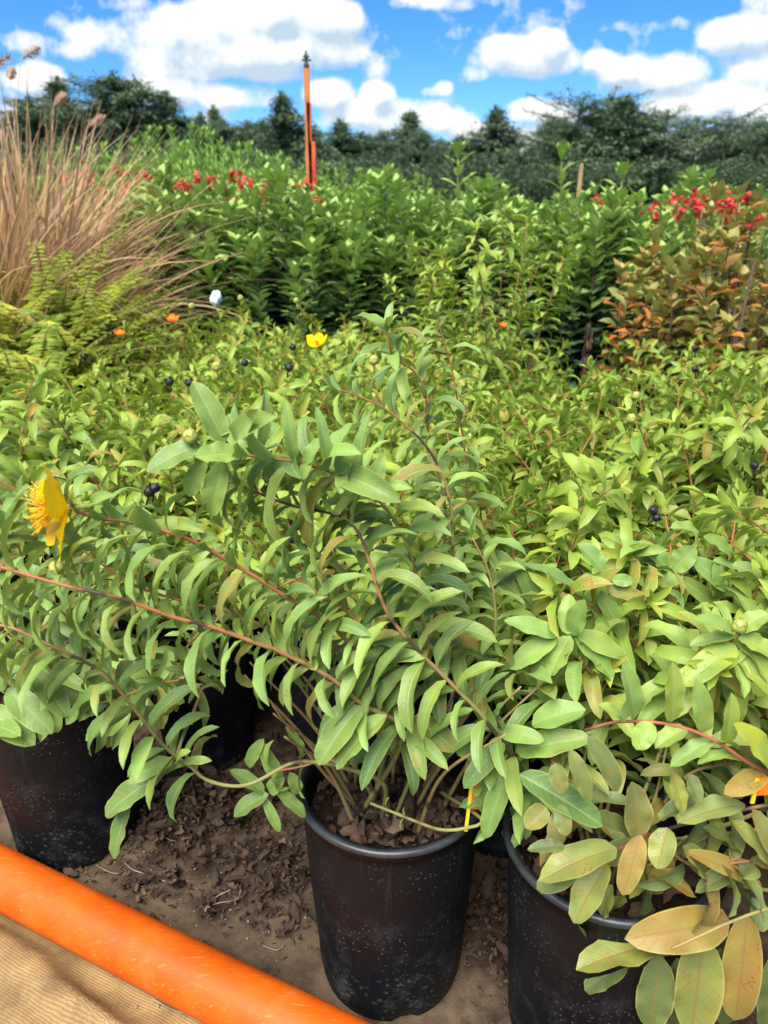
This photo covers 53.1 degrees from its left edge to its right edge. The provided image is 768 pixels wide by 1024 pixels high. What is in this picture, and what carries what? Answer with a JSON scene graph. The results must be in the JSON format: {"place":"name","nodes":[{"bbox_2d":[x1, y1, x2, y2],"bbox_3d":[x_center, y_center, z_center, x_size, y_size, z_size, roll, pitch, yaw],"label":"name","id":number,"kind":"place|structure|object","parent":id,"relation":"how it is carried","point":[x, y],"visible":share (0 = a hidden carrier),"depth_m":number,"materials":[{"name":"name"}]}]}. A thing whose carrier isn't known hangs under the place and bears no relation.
{"place":"outdoors","nodes":[
{"label":"outdoors","id":0,"kind":"place"},
{"bbox_2d":[0,0,767,162],"label":"sky","id":1,"kind":"structure","parent":0,"point":[372,62],"materials":[{"name":"blue"}]},
{"bbox_3d":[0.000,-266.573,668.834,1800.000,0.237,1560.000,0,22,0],"label":"ground","id":2,"kind":"structure","parent":0,"visible":0},
{"bbox_2d":[0,94,87,176],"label":"conifer tree","id":3,"kind":"object","parent":2,"relation":"on","point":[21,116],"visible":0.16,"depth_m":38.49,"materials":[{"name":"green plant"}]},
{"bbox_2d":[0,245,139,367],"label":"fern","id":4,"kind":"object","parent":2,"relation":"on","point":[36,328],"visible":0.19,"depth_m":2.11,"materials":[{"name":"green plant"}]},
{"bbox_2d":[0,227,141,399],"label":"fern","id":5,"kind":"object","parent":2,"relation":"on","point":[27,297],"visible":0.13,"depth_m":2.13,"materials":[{"name":"green plant"}]},
{"bbox_2d":[0,275,153,403],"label":"fern","id":6,"kind":"object","parent":2,"relation":"on","point":[56,361],"visible":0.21,"depth_m":1.98,"materials":[{"name":"green plant"}]},
{"bbox_2d":[0,251,187,398],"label":"fern","id":7,"kind":"object","parent":2,"relation":"on","point":[14,360],"visible":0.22,"depth_m":2.09,"materials":[{"name":"green plant"}]},
{"bbox_2d":[0,116,192,318],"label":"dry grass clump","id":8,"kind":"object","parent":2,"relation":"on","point":[118,196],"visible":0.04,"depth_m":2.95,"materials":[{"name":"beige plant"}]},
{"bbox_2d":[0,256,198,390],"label":"fern","id":9,"kind":"object","parent":2,"relation":"on","point":[53,345],"visible":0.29,"depth_m":2.08,"materials":[{"name":"green plant"}]},
{"bbox_2d":[0,224,206,389],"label":"fern","id":10,"kind":"object","parent":2,"relation":"on","point":[9,314],"visible":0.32,"depth_m":2.18,"materials":[{"name":"green plant"}]},
{"bbox_2d":[1,257,210,387],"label":"fern","id":11,"kind":"object","parent":2,"relation":"on","point":[67,336],"visible":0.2,"depth_m":2.19,"materials":[{"name":"green plant"}]},
{"bbox_2d":[1,260,225,372],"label":"fern","id":12,"kind":"object","parent":2,"relation":"on","point":[50,309],"visible":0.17,"depth_m":2.47,"materials":[{"name":"green plant"}]},
{"bbox_2d":[1,240,226,377],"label":"fern","id":13,"kind":"object","parent":2,"relation":"on","point":[34,316],"visible":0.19,"depth_m":2.31,"materials":[{"name":"green plant"}]},
{"bbox_2d":[0,43,230,349],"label":"dry grass clump","id":14,"kind":"object","parent":2,"relation":"on","point":[15,270],"visible":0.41,"depth_m":2.35,"materials":[{"name":"beige plant"}]},
{"bbox_2d":[30,69,210,201],"bbox_3d":[-13.057,-18.343,38.783,10.394,7.096,9.850,16,27,35],"label":"conifer tree","id":15,"kind":"object","parent":2,"relation":"on","point":[120,101],"visible":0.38,"depth_m":37.16,"materials":[{"name":"green plant"}]},
{"bbox_2d":[47,320,200,417],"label":"potted shrub","id":16,"kind":"object","parent":2,"relation":"on","point":[171,357],"visible":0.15,"depth_m":2.24,"materials":[{"name":"green plant"}]},
{"bbox_2d":[71,89,231,175],"bbox_3d":[-12.022,-18.641,40.578,12.959,6.608,15.580,2,22,5],"label":"conifer tree","id":17,"kind":"object","parent":2,"relation":"on","point":[183,124],"visible":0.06,"depth_m":39.87,"materials":[{"name":"green plant"}]},
{"bbox_2d":[0,64,312,388],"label":"dry grass clump","id":18,"kind":"object","parent":2,"relation":"on","point":[11,73],"visible":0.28,"depth_m":2.52,"materials":[{"name":"beige plant"}]},
{"bbox_2d":[123,123,208,201],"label":"young conifer","id":19,"kind":"object","parent":2,"relation":"on","point":[175,151],"visible":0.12,"depth_m":5.91,"materials":[{"name":"green plant"}]},
{"bbox_2d":[89,155,283,383],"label":"hedge bush","id":20,"kind":"object","parent":2,"relation":"on","point":[221,265],"visible":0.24,"depth_m":2.93,"materials":[{"name":"green plant"}]},
{"bbox_2d":[86,308,311,416],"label":"potted shrub","id":21,"kind":"object","parent":2,"relation":"on","point":[215,337],"visible":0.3,"depth_m":2.14,"materials":[{"name":"green plant"}]},
{"bbox_2d":[131,179,278,362],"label":"hedge bush","id":22,"kind":"object","parent":2,"relation":"on","point":[222,187],"visible":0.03,"depth_m":3.45,"materials":[{"name":"green plant"}]},
{"bbox_2d":[152,121,261,194],"bbox_3d":[-1.327,-2.234,5.984,0.846,1.452,0.908,20,29,40],"label":"young conifer","id":23,"kind":"object","parent":2,"relation":"on","point":[236,152],"visible":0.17,"depth_m":5.77,"materials":[{"name":"green plant"}]},
{"bbox_2d":[138,298,298,372],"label":"potted shrub","id":24,"kind":"object","parent":2,"relation":"on","point":[239,322],"visible":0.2,"depth_m":2.65,"materials":[{"name":"green plant"}]},
{"bbox_2d":[196,322,359,426],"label":"potted shrub","id":25,"kind":"object","parent":2,"relation":"on","point":[275,357],"visible":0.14,"depth_m":2.26,"materials":[{"name":"green plant"}]},
{"bbox_2d":[179,160,382,359],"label":"hedge bush","id":26,"kind":"object","parent":2,"relation":"on","point":[301,241],"visible":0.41,"depth_m":2.95,"materials":[{"name":"green plant"}]},
{"bbox_2d":[302,50,316,203],"bbox_3d":[-0.522,-2.276,5.552,0.087,1.844,0.044,0,22,0],"label":"timber post","id":27,"kind":"object","parent":2,"relation":"on","point":[310,148],"visible":0.43,"depth_m":5.38,"materials":[{"name":"wood"}]},
{"bbox_2d":[230,90,388,198],"bbox_3d":[-4.470,-17.659,38.576,9.816,6.249,11.800,-4,22,-9],"label":"conifer tree","id":28,"kind":"object","parent":2,"relation":"on","point":[284,118],"visible":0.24,"depth_m":37.18,"materials":[{"name":"green plant"}]},
{"bbox_2d":[247,323,410,387],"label":"potted shrub","id":29,"kind":"object","parent":2,"relation":"on","point":[340,352],"visible":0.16,"depth_m":2.41,"materials":[{"name":"green plant"}]},
{"bbox_2d":[283,299,392,381],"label":"potted shrub","id":30,"kind":"object","parent":2,"relation":"on","point":[345,327],"visible":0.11,"depth_m":2.73,"materials":[{"name":"green plant"}]},
{"bbox_2d":[315,118,413,194],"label":"conifer tree","id":31,"kind":"object","parent":2,"relation":"on","point":[342,142],"visible":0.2,"depth_m":39.33,"materials":[{"name":"green plant"}]},
{"bbox_2d":[0,662,767,1023],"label":"ground cloth","id":32,"kind":"object","parent":2,"relation":"on","point":[42,980],"visible":0.08,"depth_m":0.97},
{"bbox_2d":[0,363,121,642],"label":"potted shrub","id":33,"kind":"object","parent":32,"relation":"on","point":[13,461],"visible":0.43,"depth_m":1.33,"materials":[{"name":"green plant"}]},
{"bbox_2d":[0,351,179,455],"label":"potted shrub","id":34,"kind":"object","parent":32,"relation":"on","point":[41,420],"visible":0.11,"depth_m":1.83,"materials":[{"name":"green plant"}]},
{"bbox_2d":[2,414,216,724],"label":"potted shrub","id":35,"kind":"object","parent":32,"relation":"on","point":[136,426],"visible":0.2,"depth_m":1.21,"materials":[{"name":"green plant"}]},
{"bbox_2d":[2,329,249,511],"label":"potted shrub","id":36,"kind":"object","parent":32,"relation":"on","point":[154,424],"visible":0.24,"depth_m":1.50,"materials":[{"name":"green plant"}]},
{"bbox_2d":[0,368,258,532],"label":"potted shrub","id":37,"kind":"object","parent":32,"relation":"on","point":[80,434],"visible":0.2,"depth_m":1.44,"materials":[{"name":"green plant"}]},
{"bbox_2d":[1,359,260,474],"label":"potted shrub","id":38,"kind":"object","parent":32,"relation":"on","point":[186,413],"visible":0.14,"depth_m":1.72,"materials":[{"name":"green plant"}]},
{"bbox_2d":[0,438,317,872],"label":"potted shrub","id":39,"kind":"object","parent":32,"relation":"on","point":[59,785],"visible":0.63,"depth_m":0.97,"materials":[{"name":"green plant"}]},
{"bbox_2d":[67,432,300,772],"bbox_3d":[-0.316,0.147,1.244,0.456,0.531,0.436,3,22,6],"label":"potted shrub","id":40,"kind":"object","parent":32,"relation":"on","point":[231,711],"visible":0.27,"depth_m":1.21,"materials":[{"name":"green plant"}]},
{"bbox_2d":[0,843,371,1023],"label":"pipe","id":41,"kind":"object","parent":32,"relation":"on","point":[194,978],"visible":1,"depth_m":0.89,"materials":[{"name":"orange plastic"}]},
{"bbox_2d":[39,368,381,688],"bbox_3d":[-0.287,0.033,1.447,0.586,0.591,0.677,5,22,11],"label":"potted shrub","id":42,"kind":"object","parent":32,"relation":"on","point":[301,412],"visible":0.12,"depth_m":1.30,"materials":[{"name":"green plant"}]},
{"bbox_2d":[98,313,342,483],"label":"potted shrub","id":43,"kind":"object","parent":32,"relation":"on","point":[172,318],"visible":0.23,"depth_m":1.77,"materials":[{"name":"green plant"}]},
{"bbox_2d":[117,339,367,467],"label":"potted shrub","id":44,"kind":"object","parent":32,"relation":"on","point":[306,381],"visible":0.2,"depth_m":1.82,"materials":[{"name":"green plant"}]},
{"bbox_2d":[119,352,366,532],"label":"potted shrub","id":45,"kind":"object","parent":32,"relation":"on","point":[269,381],"visible":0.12,"depth_m":1.52,"materials":[{"name":"green plant"}]},
{"bbox_2d":[63,697,507,1009],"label":"leaf litter","id":46,"kind":"object","parent":32,"relation":"on","point":[258,888],"visible":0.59,"depth_m":1.07,"materials":[{"name":"brown soil"}]},
{"bbox_2d":[0,295,640,1021],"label":"potted shrub","id":47,"kind":"object","parent":32,"relation":"on","point":[380,783],"visible":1,"depth_m":0.70,"materials":[{"name":"green plant"}]},
{"bbox_2d":[155,368,511,533],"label":"potted shrub","id":48,"kind":"object","parent":32,"relation":"on","point":[381,424],"visible":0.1,"depth_m":1.43,"materials":[{"name":"green plant"}]},
{"bbox_2d":[149,332,519,587],"bbox_3d":[-0.096,0.004,1.404,0.682,0.678,0.580,0,22,0],"label":"potted shrub","id":49,"kind":"object","parent":32,"relation":"on","point":[318,339],"visible":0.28,"depth_m":1.21,"materials":[{"name":"green plant"}]},
{"bbox_2d":[227,358,458,494],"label":"potted shrub","id":50,"kind":"object","parent":32,"relation":"on","point":[304,367],"visible":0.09,"depth_m":1.79,"materials":[{"name":"green plant"}]},
{"bbox_2d":[169,404,520,600],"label":"potted shrub","id":51,"kind":"object","parent":32,"relation":"on","point":[371,438],"visible":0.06,"depth_m":1.20,"materials":[{"name":"green plant"}]},
{"bbox_2d":[240,339,471,456],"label":"potted shrub","id":52,"kind":"object","parent":32,"relation":"on","point":[326,366],"visible":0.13,"depth_m":2.00,"materials":[{"name":"green plant"}]},
{"bbox_2d":[185,434,566,768],"bbox_3d":[-0.030,0.173,1.144,0.456,0.556,0.478,12,25,27],"label":"potted shrub","id":53,"kind":"object","parent":32,"relation":"on","point":[424,541],"visible":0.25,"depth_m":1.04,"materials":[{"name":"green plant"}]},
{"bbox_2d":[340,332,578,473],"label":"potted shrub","id":54,"kind":"object","parent":32,"relation":"on","point":[524,377],"visible":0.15,"depth_m":1.87,"materials":[{"name":"green plant"}]},
{"bbox_2d":[372,391,580,494],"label":"potted shrub","id":55,"kind":"object","parent":32,"relation":"on","point":[551,433],"visible":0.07,"depth_m":1.50,"materials":[{"name":"green plant"}]},
{"bbox_2d":[355,379,605,663],"bbox_3d":[0.207,0.057,1.456,0.646,0.540,0.533,-2,22,-5],"label":"potted shrub","id":56,"kind":"object","parent":32,"relation":"on","point":[389,457],"visible":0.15,"depth_m":1.38,"materials":[{"name":"green plant"}]},
{"bbox_2d":[387,338,609,455],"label":"potted shrub","id":57,"kind":"object","parent":32,"relation":"on","point":[565,344],"visible":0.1,"depth_m":2.03,"materials":[{"name":"green plant"}]},
{"bbox_2d":[331,414,669,748],"bbox_3d":[0.164,0.136,1.229,0.557,0.563,0.644,7,23,16],"label":"potted shrub","id":58,"kind":"object","parent":32,"relation":"on","point":[560,521],"visible":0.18,"depth_m":1.07,"materials":[{"name":"green plant"}]},
{"bbox_2d":[366,472,711,857],"bbox_3d":[0.199,0.221,1.070,0.430,0.524,0.450,10,24,23],"label":"potted shrub","id":59,"kind":"object","parent":32,"relation":"on","point":[494,843],"visible":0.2,"depth_m":0.99,"materials":[{"name":"green plant"}]},
{"bbox_2d":[429,321,650,495],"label":"potted shrub","id":60,"kind":"object","parent":32,"relation":"on","point":[486,439],"visible":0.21,"depth_m":1.64,"materials":[{"name":"green plant"}]},
{"bbox_2d":[458,362,631,480],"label":"potted shrub","id":61,"kind":"object","parent":32,"relation":"on","point":[465,384],"visible":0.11,"depth_m":1.78,"materials":[{"name":"green plant"}]},
{"bbox_2d":[396,369,755,571],"bbox_3d":[0.329,0.046,1.444,0.740,0.568,0.629,-4,22,-11],"label":"potted shrub","id":62,"kind":"object","parent":32,"relation":"on","point":[644,465],"visible":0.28,"depth_m":1.30,"materials":[{"name":"green plant"}]},
{"bbox_2d":[435,384,723,518],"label":"potted shrub","id":63,"kind":"object","parent":32,"relation":"on","point":[506,417],"visible":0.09,"depth_m":1.47,"materials":[{"name":"green plant"}]},
{"bbox_2d":[414,345,767,1023],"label":"potted shrub","id":64,"kind":"object","parent":32,"relation":"on","point":[620,916],"visible":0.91,"depth_m":0.71,"materials":[{"name":"green plant"}]},
{"bbox_2d":[470,435,767,794],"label":"potted shrub","id":65,"kind":"object","parent":32,"relation":"on","point":[615,540],"visible":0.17,"depth_m":1.02,"materials":[{"name":"green plant"}]},
{"bbox_2d":[492,485,767,906],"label":"potted shrub","id":66,"kind":"object","parent":32,"relation":"on","point":[624,641],"visible":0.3,"depth_m":0.82,"materials":[{"name":"green plant"}]},
{"bbox_2d":[522,351,767,530],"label":"potted shrub","id":67,"kind":"object","parent":32,"relation":"on","point":[731,449],"visible":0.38,"depth_m":1.37,"materials":[{"name":"green plant"}]},
{"bbox_2d":[530,395,767,616],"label":"potted shrub","id":68,"kind":"object","parent":32,"relation":"on","point":[636,442],"visible":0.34,"depth_m":1.23,"materials":[{"name":"green plant"}]},
{"bbox_2d":[597,478,767,822],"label":"potted shrub","id":69,"kind":"object","parent":32,"relation":"on","point":[740,484],"visible":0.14,"depth_m":1.09,"materials":[{"name":"green plant"}]},
{"bbox_2d":[631,331,767,480],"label":"potted shrub","id":70,"kind":"object","parent":32,"relation":"on","point":[763,371],"visible":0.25,"depth_m":2.02,"materials":[{"name":"green plant"}]},
{"bbox_2d":[657,364,767,514],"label":"potted shrub","id":71,"kind":"object","parent":32,"relation":"on","point":[703,390],"visible":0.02,"depth_m":1.68,"materials":[{"name":"green plant"}]},
{"bbox_2d":[674,399,767,509],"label":"potted shrub","id":72,"kind":"object","parent":32,"relation":"on","point":[716,468],"visible":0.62,"depth_m":1.28,"materials":[{"name":"green plant"}]},
{"bbox_2d":[695,481,767,620],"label":"potted shrub","id":73,"kind":"object","parent":32,"relation":"on","point":[728,502],"visible":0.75,"depth_m":0.86,"materials":[{"name":"green plant"}]},
{"bbox_2d":[302,171,468,348],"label":"hedge bush","id":74,"kind":"object","parent":2,"relation":"on","point":[388,258],"visible":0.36,"depth_m":3.08,"materials":[{"name":"green plant"}]},
{"bbox_2d":[323,167,450,291],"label":"hedge bush","id":75,"kind":"object","parent":2,"relation":"on","point":[347,202],"visible":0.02,"depth_m":3.76,"materials":[{"name":"green plant"}]},
{"bbox_2d":[329,189,459,342],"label":"hedge bush","id":76,"kind":"object","parent":2,"relation":"on","point":[437,218],"visible":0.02,"depth_m":3.37,"materials":[{"name":"green plant"}]},
{"bbox_2d":[379,109,452,180],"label":"conifer tree","id":77,"kind":"object","parent":2,"relation":"on","point":[412,124],"visible":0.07,"depth_m":44.62,"materials":[{"name":"green plant"}]},
{"bbox_2d":[394,127,447,202],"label":"conifer tree","id":78,"kind":"object","parent":2,"relation":"on","point":[422,150],"visible":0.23,"depth_m":43.04,"materials":[{"name":"green plant"}]},
{"bbox_2d":[399,139,510,359],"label":"hedge bush","id":79,"kind":"object","parent":2,"relation":"on","point":[458,147],"visible":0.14,"depth_m":3.06,"materials":[{"name":"green plant"}]},
{"bbox_2d":[383,248,530,392],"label":"potted shrub","id":80,"kind":"object","parent":2,"relation":"on","point":[432,319],"visible":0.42,"depth_m":2.24,"materials":[{"name":"green plant"}]},
{"bbox_2d":[409,103,553,206],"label":"conifer tree","id":81,"kind":"object","parent":2,"relation":"on","point":[498,138],"visible":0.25,"depth_m":41.01,"materials":[{"name":"green plant"}]},
{"bbox_2d":[445,147,532,202],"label":"dark thicket","id":82,"kind":"object","parent":2,"relation":"on","point":[494,166],"visible":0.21,"depth_m":34.76,"materials":[{"name":"green plant"}]},
{"bbox_2d":[402,171,580,392],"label":"hedge bush","id":83,"kind":"object","parent":2,"relation":"on","point":[486,207],"visible":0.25,"depth_m":3.06,"materials":[{"name":"green plant"}]},
{"bbox_2d":[400,201,586,417],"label":"potted shrub","id":84,"kind":"object","parent":2,"relation":"on","point":[480,269],"visible":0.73,"depth_m":2.09,"materials":[{"name":"green plant"}]},
{"bbox_2d":[419,332,580,416],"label":"potted shrub","id":85,"kind":"object","parent":2,"relation":"on","point":[513,356],"visible":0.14,"depth_m":2.21,"materials":[{"name":"green plant"}]},
{"bbox_2d":[506,156,589,217],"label":"dark thicket","id":86,"kind":"object","parent":2,"relation":"on","point":[538,189],"visible":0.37,"depth_m":33.49,"materials":[{"name":"green plant"}]},
{"bbox_2d":[493,141,612,395],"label":"hedge bush","id":87,"kind":"object","parent":2,"relation":"on","point":[562,148],"visible":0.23,"depth_m":3.05,"materials":[{"name":"green plant"}]},
{"bbox_2d":[503,83,637,199],"bbox_3d":[9.589,-17.623,38.177,6.782,6.111,6.100,-18,28,-38],"label":"conifer tree","id":88,"kind":"object","parent":2,"relation":"on","point":[571,128],"visible":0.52,"depth_m":37.22,"materials":[{"name":"green plant"}]},
{"bbox_2d":[493,185,689,415],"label":"hedge bush","id":89,"kind":"object","parent":2,"relation":"on","point":[599,223],"visible":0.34,"depth_m":3.02,"materials":[{"name":"green plant"}]},
{"bbox_2d":[554,154,644,206],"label":"dark thicket","id":90,"kind":"object","parent":2,"relation":"on","point":[590,171],"visible":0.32,"depth_m":32.90,"materials":[{"name":"green plant"}]},
{"bbox_2d":[482,93,736,206],"bbox_3d":[12.920,-16.710,36.736,12.862,6.015,14.071,10,24,23],"label":"conifer tree","id":91,"kind":"object","parent":2,"relation":"on","point":[626,108],"visible":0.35,"depth_m":35.98,"materials":[{"name":"green plant"}]},
{"bbox_2d":[542,83,679,172],"bbox_3d":[11.448,-17.987,38.877,6.503,6.266,6.500,-5,22,-13],"label":"conifer tree","id":92,"kind":"object","parent":2,"relation":"on","point":[597,122],"visible":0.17,"depth_m":36.95,"materials":[{"name":"green plant"}]},
{"bbox_2d":[553,160,677,416],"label":"hedge bush","id":93,"kind":"object","parent":2,"relation":"on","point":[622,168],"visible":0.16,"depth_m":3.06,"materials":[{"name":"green plant"}]},
{"bbox_2d":[603,103,732,184],"bbox_3d":[14.049,-17.656,38.927,6.619,5.615,7.359,-15,26,-33],"label":"conifer tree","id":94,"kind":"object","parent":2,"relation":"on","point":[684,132],"visible":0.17,"depth_m":37.99,"materials":[{"name":"green plant"}]},
{"bbox_2d":[593,318,764,460],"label":"potted shrub","id":95,"kind":"object","parent":2,"relation":"on","point":[656,353],"visible":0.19,"depth_m":2.37,"materials":[{"name":"green plant"}]},
{"bbox_2d":[596,241,766,428],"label":"bronze shrub","id":96,"kind":"object","parent":2,"relation":"on","point":[640,277],"visible":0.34,"depth_m":2.60,"materials":[{"name":"brown plant"}]},
{"bbox_2d":[607,226,767,428],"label":"bronze shrub","id":97,"kind":"object","parent":2,"relation":"on","point":[721,256],"visible":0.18,"depth_m":2.54,"materials":[{"name":"brown plant"}]},
{"bbox_2d":[614,333,767,448],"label":"potted shrub","id":98,"kind":"object","parent":2,"relation":"on","point":[733,361],"visible":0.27,"depth_m":2.14,"materials":[{"name":"green plant"}]},
{"bbox_2d":[615,281,767,432],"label":"bronze shrub","id":99,"kind":"object","parent":2,"relation":"on","point":[664,311],"visible":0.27,"depth_m":2.40,"materials":[{"name":"brown plant"}]},
{"bbox_2d":[623,178,767,442],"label":"bronze shrub","id":100,"kind":"object","parent":2,"relation":"on","point":[733,236],"visible":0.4,"depth_m":2.41,"materials":[{"name":"brown plant"}]},
{"bbox_2d":[647,163,766,331],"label":"hedge bush","id":101,"kind":"object","parent":2,"relation":"on","point":[679,190],"visible":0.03,"depth_m":3.72,"materials":[{"name":"green plant"}]},
{"bbox_2d":[648,262,767,413],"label":"bronze shrub","id":102,"kind":"object","parent":2,"relation":"on","point":[728,320],"visible":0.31,"depth_m":2.27,"materials":[{"name":"brown plant"}]},
{"bbox_2d":[667,103,767,208],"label":"conifer tree","id":103,"kind":"object","parent":2,"relation":"on","point":[735,145],"visible":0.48,"depth_m":37.48,"materials":[{"name":"green plant"}]},
{"bbox_2d":[698,152,767,204],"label":"dark thicket","id":104,"kind":"object","parent":2,"relation":"on","point":[753,169],"visible":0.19,"depth_m":32.78,"materials":[{"name":"green plant"}]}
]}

